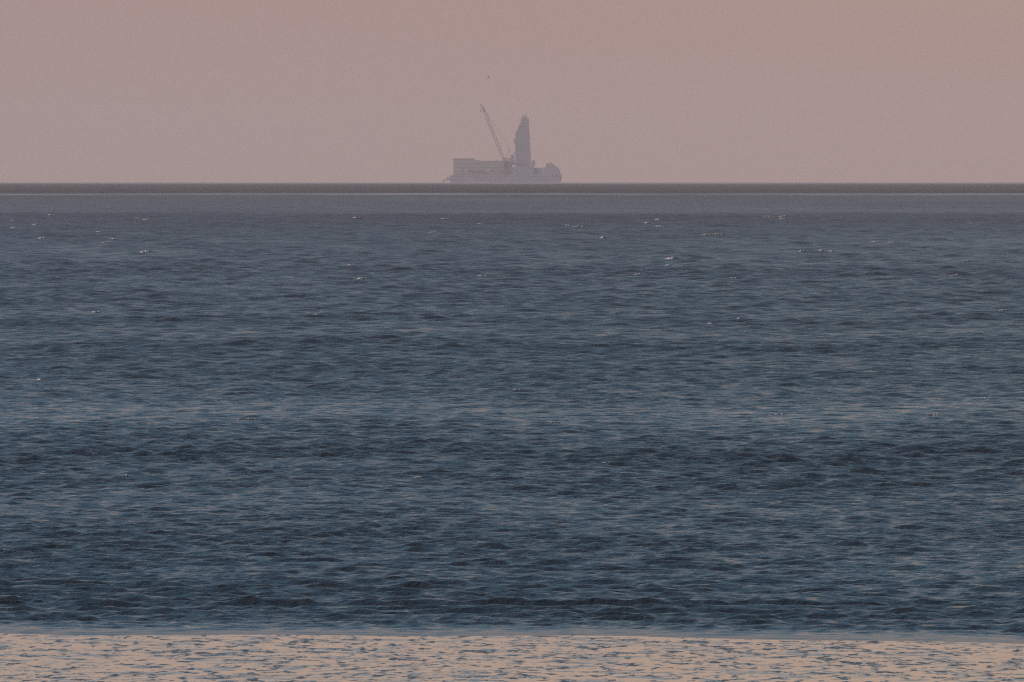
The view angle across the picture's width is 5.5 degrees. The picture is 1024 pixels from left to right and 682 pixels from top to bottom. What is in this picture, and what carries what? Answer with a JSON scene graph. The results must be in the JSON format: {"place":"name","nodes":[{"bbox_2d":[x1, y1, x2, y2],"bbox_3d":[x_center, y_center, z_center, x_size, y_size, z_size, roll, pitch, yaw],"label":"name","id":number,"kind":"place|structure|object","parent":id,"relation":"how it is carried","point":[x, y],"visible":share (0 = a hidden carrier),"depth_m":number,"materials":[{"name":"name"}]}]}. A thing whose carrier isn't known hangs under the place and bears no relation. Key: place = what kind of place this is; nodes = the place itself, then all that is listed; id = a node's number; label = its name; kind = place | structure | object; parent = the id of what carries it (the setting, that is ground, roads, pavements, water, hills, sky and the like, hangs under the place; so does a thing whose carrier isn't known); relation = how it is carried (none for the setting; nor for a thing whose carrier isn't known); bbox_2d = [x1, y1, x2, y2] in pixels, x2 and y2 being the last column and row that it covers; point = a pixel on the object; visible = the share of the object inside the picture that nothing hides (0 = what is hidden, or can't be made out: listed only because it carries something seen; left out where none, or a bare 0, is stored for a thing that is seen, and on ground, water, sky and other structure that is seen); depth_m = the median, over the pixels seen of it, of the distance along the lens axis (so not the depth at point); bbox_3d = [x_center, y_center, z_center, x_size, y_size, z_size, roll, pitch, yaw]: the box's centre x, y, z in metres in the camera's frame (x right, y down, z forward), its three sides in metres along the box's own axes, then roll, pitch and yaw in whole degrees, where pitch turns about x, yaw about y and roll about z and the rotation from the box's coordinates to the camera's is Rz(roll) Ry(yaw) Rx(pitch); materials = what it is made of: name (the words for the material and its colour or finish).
{"place":"outdoors","nodes":[
{"label":"outdoors","id":0,"kind":"place"},
{"bbox_2d":[0,182,1023,643],"bbox_3d":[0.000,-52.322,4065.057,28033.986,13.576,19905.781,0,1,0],"label":"sea","id":1,"kind":"structure","parent":0,"point":[504,370],"depth_m":348.79,"materials":[{"name":"liquid"}]},
{"bbox_2d":[443,104,561,181],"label":"crane vessel","id":2,"kind":"object","parent":1,"relation":"on","point":[523,169],"visible":0.98,"depth_m":10285.14,"materials":[{"name":"paint"}]},
{"bbox_2d":[4,214,1002,549],"bbox_3d":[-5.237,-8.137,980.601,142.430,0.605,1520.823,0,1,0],"label":"sea foam","id":3,"kind":"object","parent":1,"relation":"on","point":[574,226],"visible":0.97,"depth_m":912.27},
{"bbox_2d":[0,633,1023,681],"bbox_3d":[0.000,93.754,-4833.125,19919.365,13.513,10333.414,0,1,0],"label":"tidal flat","id":4,"kind":"structure","parent":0,"point":[243,658],"depth_m":169.38,"materials":[{"name":"beige sand"}]},
{"bbox_2d":[0,0,1023,181],"label":"sky","id":5,"kind":"structure","parent":0,"point":[91,90],"materials":[{"name":"pink"}]}
]}

